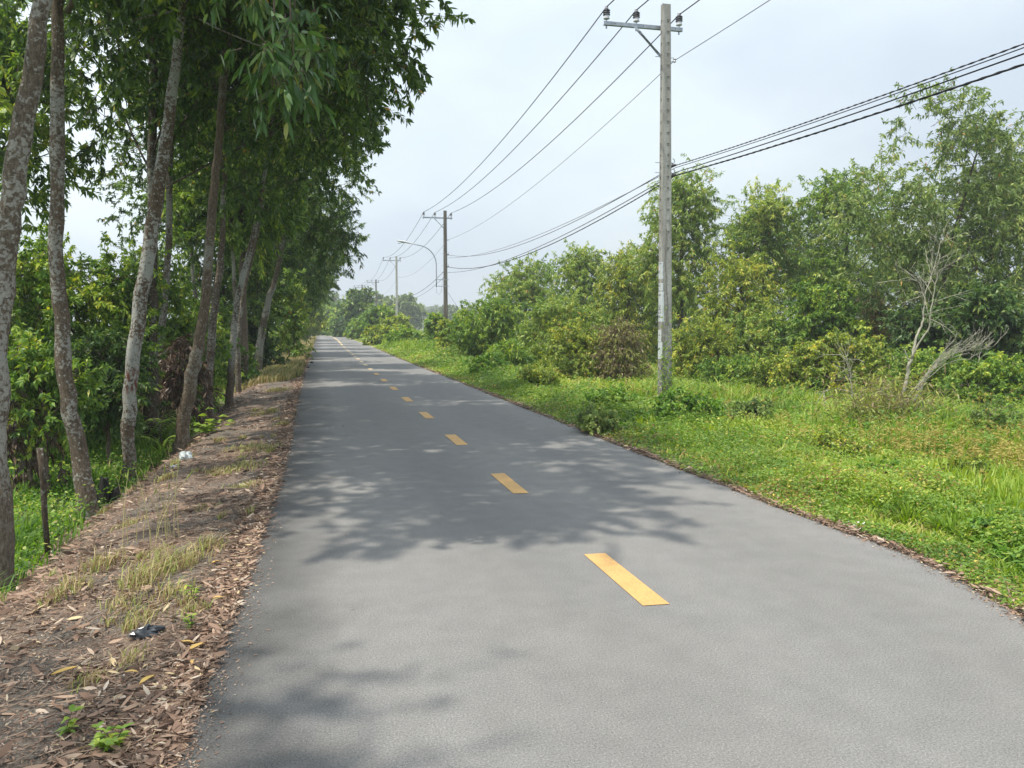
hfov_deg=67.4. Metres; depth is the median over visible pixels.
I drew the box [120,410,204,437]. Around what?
fern
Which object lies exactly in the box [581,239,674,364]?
tree
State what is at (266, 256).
background tree
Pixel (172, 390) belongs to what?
dead shrub
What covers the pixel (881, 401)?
bare shrub
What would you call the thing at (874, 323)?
shrub
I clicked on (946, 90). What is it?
cable bundle
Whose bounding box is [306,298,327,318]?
acacia tree
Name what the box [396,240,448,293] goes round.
street lamp
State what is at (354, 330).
verge shrub
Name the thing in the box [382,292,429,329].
distant tree
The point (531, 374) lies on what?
weed clump
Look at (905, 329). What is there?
shrub
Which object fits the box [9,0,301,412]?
acacia tree
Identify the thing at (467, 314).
distant tree
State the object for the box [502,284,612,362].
shrub
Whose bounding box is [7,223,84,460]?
thicket shrub
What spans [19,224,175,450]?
thicket shrub
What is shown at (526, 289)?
tree
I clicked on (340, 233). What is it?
acacia tree
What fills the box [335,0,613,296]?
overhead wire
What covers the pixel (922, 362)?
creeper mound
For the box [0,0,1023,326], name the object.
sky
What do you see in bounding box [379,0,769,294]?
overhead wire
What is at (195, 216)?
acacia tree
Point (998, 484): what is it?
field grass
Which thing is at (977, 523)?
weed clump
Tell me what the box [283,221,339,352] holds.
acacia tree
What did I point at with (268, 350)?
thicket shrub
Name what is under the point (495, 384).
ground cover
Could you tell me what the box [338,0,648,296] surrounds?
overhead wire
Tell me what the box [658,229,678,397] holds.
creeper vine
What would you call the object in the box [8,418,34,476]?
broadleaf sapling
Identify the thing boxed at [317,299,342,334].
distant tree
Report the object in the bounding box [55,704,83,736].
seedling
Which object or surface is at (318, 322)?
verge tree
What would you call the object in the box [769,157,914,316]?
rounded tree
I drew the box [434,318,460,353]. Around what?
verge shrub
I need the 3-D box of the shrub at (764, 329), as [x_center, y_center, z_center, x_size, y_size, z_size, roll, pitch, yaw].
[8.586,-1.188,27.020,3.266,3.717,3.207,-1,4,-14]
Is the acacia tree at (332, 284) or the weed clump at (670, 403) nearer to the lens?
the weed clump at (670, 403)
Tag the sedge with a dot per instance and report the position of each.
(1011, 452)
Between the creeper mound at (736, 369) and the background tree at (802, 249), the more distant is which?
the background tree at (802, 249)
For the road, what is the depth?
4.19 m
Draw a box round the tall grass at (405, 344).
[362,330,986,353]
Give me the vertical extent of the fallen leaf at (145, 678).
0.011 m
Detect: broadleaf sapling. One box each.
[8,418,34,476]
[190,407,234,434]
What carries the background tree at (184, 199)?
on the ground at (230, 433)
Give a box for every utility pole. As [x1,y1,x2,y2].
[367,280,378,305]
[383,256,400,315]
[422,211,451,318]
[603,3,682,395]
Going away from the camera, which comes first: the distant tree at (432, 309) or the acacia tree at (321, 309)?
the acacia tree at (321, 309)
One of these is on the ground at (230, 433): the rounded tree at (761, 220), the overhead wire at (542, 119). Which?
the rounded tree at (761, 220)
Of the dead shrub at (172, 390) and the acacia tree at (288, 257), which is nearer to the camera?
the dead shrub at (172, 390)
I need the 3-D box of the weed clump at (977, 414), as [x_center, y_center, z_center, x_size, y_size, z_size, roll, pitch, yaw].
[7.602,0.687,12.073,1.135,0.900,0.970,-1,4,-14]
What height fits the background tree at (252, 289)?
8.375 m
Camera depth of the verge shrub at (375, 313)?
83.03 m
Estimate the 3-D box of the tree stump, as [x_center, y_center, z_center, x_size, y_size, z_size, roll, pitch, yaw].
[-4.593,1.237,8.753,0.398,0.396,0.217,-1,4,-14]
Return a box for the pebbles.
[0,484,255,732]
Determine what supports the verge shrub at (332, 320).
on the ground at (230, 433)
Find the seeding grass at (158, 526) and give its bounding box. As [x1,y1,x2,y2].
[113,446,193,558]
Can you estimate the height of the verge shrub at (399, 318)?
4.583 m
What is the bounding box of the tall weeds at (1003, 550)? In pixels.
[421,354,1023,572]
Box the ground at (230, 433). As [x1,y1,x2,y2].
[0,327,1017,767]
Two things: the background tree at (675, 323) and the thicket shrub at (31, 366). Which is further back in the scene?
the background tree at (675, 323)
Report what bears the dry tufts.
on the ground at (230, 433)
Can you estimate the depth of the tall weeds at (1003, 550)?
11.00 m
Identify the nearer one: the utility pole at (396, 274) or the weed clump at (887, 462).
the weed clump at (887, 462)
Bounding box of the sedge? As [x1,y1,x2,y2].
[509,360,1023,477]
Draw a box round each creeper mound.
[586,315,655,382]
[693,353,767,385]
[745,341,850,392]
[792,325,924,395]
[877,346,976,396]
[928,349,1023,407]
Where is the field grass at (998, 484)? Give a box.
[402,350,1023,583]
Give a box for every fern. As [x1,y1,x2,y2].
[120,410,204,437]
[135,427,190,449]
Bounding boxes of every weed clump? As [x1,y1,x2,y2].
[461,349,509,374]
[485,337,542,368]
[515,363,564,388]
[568,400,625,436]
[582,382,642,409]
[646,386,725,431]
[721,393,776,425]
[809,423,875,459]
[851,455,911,479]
[933,454,999,478]
[957,512,1023,547]
[960,399,1023,435]
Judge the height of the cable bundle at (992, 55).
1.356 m
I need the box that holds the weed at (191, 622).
[182,613,197,628]
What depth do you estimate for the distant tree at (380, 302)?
187.91 m
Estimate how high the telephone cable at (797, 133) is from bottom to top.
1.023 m
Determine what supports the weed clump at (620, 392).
on the ground at (230, 433)
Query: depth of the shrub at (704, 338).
25.48 m
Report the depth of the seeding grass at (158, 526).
5.88 m
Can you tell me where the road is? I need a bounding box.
[172,334,1023,767]
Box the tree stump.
[95,476,122,508]
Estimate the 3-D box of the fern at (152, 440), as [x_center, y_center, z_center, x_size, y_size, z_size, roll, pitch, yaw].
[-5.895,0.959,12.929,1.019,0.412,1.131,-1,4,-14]
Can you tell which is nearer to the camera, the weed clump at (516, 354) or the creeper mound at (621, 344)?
the creeper mound at (621, 344)
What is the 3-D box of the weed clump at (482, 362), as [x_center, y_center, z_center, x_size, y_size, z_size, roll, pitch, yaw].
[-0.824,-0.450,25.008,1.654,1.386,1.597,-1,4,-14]
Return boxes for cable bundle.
[401,64,1023,296]
[451,43,1023,256]
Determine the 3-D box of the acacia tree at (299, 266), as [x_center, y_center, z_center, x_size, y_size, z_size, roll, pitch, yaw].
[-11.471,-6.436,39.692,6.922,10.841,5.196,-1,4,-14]
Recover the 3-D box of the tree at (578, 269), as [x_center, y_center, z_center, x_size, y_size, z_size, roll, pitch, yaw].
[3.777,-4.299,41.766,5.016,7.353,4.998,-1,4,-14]
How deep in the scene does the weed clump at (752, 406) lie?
12.99 m
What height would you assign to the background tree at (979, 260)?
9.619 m
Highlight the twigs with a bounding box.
[0,446,284,767]
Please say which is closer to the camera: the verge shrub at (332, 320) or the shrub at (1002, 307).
the shrub at (1002, 307)
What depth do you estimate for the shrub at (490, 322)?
37.16 m
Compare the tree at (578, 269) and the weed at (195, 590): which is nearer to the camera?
the weed at (195, 590)
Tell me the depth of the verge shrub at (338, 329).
116.54 m
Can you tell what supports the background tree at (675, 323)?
on the ground at (230, 433)
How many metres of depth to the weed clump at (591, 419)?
11.40 m
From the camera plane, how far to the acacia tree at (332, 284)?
45.79 m
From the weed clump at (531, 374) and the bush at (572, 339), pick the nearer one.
the weed clump at (531, 374)
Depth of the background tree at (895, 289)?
41.37 m
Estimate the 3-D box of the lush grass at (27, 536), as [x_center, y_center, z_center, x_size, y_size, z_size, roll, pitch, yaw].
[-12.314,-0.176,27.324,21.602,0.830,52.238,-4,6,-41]
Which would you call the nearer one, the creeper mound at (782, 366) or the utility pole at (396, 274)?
the creeper mound at (782, 366)
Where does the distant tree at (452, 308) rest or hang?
on the ground at (230, 433)
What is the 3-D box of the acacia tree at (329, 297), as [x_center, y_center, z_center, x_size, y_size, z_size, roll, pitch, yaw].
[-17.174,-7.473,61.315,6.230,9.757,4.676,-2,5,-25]
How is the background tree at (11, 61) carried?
on the ground at (230, 433)
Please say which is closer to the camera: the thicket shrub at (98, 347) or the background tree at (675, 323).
the thicket shrub at (98, 347)
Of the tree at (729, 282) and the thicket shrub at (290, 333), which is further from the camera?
the thicket shrub at (290, 333)
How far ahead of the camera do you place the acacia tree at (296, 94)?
7.83 m
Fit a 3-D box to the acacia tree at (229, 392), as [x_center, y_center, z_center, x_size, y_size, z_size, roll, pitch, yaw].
[-5.672,-5.511,17.039,6.294,12.282,5.315,-1,4,-14]
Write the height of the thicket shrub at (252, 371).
3.909 m
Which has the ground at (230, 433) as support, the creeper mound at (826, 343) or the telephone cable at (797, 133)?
the creeper mound at (826, 343)
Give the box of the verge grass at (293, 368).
[222,335,316,393]
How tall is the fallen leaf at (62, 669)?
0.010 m
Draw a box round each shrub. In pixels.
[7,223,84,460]
[7,329,112,492]
[7,346,71,494]
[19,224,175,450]
[71,324,169,469]
[112,252,245,413]
[137,333,225,431]
[171,287,261,394]
[228,302,289,369]
[270,268,316,360]
[325,315,339,335]
[327,316,346,336]
[341,314,365,338]
[360,302,395,337]
[362,322,399,345]
[377,312,414,328]
[383,323,425,345]
[422,309,442,343]
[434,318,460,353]
[438,292,538,359]
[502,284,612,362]
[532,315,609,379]
[672,312,744,378]
[712,298,796,362]
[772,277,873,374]
[791,213,1007,427]
[852,290,895,372]
[875,301,965,363]
[921,277,1023,383]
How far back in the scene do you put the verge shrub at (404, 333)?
57.21 m
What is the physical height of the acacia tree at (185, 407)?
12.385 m
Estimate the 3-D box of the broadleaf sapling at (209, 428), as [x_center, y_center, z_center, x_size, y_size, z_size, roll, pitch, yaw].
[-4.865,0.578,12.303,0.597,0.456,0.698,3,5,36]
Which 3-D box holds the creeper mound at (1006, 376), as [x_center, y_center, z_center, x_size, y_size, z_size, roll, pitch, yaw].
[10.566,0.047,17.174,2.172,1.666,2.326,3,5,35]
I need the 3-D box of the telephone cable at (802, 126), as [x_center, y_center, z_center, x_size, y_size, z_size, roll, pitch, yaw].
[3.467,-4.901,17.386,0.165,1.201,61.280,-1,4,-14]
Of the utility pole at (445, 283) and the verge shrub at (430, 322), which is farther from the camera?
the verge shrub at (430, 322)
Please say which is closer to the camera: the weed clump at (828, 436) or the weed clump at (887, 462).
the weed clump at (887, 462)
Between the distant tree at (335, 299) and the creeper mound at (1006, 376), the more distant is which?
the distant tree at (335, 299)
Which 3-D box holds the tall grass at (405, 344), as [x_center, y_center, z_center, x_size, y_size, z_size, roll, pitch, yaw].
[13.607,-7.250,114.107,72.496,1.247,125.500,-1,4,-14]
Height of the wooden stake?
0.991 m
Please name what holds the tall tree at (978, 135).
on the ground at (230, 433)
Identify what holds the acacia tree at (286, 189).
on the ground at (230, 433)
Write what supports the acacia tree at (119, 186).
on the ground at (230, 433)
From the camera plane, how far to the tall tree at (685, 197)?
33.10 m
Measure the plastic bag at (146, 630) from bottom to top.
0.057 m
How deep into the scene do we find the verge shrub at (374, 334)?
64.96 m
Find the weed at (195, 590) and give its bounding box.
[180,585,200,599]
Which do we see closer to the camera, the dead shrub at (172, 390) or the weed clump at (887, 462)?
the weed clump at (887, 462)
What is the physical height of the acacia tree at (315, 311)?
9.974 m
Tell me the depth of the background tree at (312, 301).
41.91 m
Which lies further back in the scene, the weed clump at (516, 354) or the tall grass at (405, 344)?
the tall grass at (405, 344)
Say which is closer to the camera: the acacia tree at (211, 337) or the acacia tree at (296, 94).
the acacia tree at (296, 94)
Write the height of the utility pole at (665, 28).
8.950 m
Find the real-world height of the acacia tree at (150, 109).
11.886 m
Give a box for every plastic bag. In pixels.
[127,624,165,638]
[179,451,192,459]
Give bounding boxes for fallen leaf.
[51,666,76,675]
[139,675,153,683]
[189,642,203,649]
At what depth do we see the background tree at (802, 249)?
44.54 m
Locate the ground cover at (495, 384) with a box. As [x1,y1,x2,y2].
[350,329,1023,612]
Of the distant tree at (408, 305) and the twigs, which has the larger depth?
the distant tree at (408, 305)
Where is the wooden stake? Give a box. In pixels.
[36,447,50,555]
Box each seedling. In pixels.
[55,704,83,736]
[88,721,134,751]
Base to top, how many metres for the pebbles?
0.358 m
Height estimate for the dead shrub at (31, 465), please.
2.080 m
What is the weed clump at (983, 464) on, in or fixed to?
on the ground at (230, 433)
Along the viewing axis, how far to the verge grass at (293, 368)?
25.37 m
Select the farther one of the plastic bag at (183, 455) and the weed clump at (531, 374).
the weed clump at (531, 374)
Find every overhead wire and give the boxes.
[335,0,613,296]
[337,0,699,297]
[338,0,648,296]
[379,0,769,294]
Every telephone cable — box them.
[403,53,1023,298]
[456,47,1023,257]
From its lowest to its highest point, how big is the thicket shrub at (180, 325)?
4.220 m
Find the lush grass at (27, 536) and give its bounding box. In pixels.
[0,388,234,597]
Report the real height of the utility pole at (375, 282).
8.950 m
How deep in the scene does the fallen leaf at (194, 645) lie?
3.84 m
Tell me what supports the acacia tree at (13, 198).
on the ground at (230, 433)
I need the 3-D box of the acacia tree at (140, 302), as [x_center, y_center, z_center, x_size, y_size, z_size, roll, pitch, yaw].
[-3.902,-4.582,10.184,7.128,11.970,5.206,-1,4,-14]
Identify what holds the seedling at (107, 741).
on the ground at (230, 433)
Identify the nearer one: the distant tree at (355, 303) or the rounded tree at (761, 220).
the rounded tree at (761, 220)
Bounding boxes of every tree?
[0,0,103,236]
[0,0,310,591]
[0,0,426,448]
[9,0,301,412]
[47,0,417,520]
[48,0,475,481]
[63,0,427,456]
[74,0,406,423]
[85,118,248,299]
[130,5,395,409]
[130,125,311,378]
[135,213,293,340]
[157,36,384,392]
[158,97,307,383]
[225,245,320,360]
[231,190,325,301]
[245,179,356,356]
[254,137,374,369]
[254,242,274,307]
[281,212,346,354]
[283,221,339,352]
[299,305,329,339]
[303,251,337,312]
[306,294,329,314]
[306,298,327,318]
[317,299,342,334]
[325,292,343,305]
[334,286,379,328]
[370,293,389,308]
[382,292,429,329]
[415,306,438,328]
[438,304,461,320]
[451,305,479,326]
[477,250,568,344]
[538,237,619,346]
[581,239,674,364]
[590,270,715,355]
[619,153,734,362]
[690,236,795,359]
[708,176,816,315]
[751,209,871,339]
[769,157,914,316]
[808,67,1023,350]
[831,225,985,342]
[911,156,1023,360]
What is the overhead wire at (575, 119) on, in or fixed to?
attached to the utility pole at (665, 28)
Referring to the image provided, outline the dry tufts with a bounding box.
[0,387,293,694]
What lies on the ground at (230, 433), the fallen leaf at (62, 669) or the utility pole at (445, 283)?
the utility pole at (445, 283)
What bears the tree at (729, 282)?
on the ground at (230, 433)

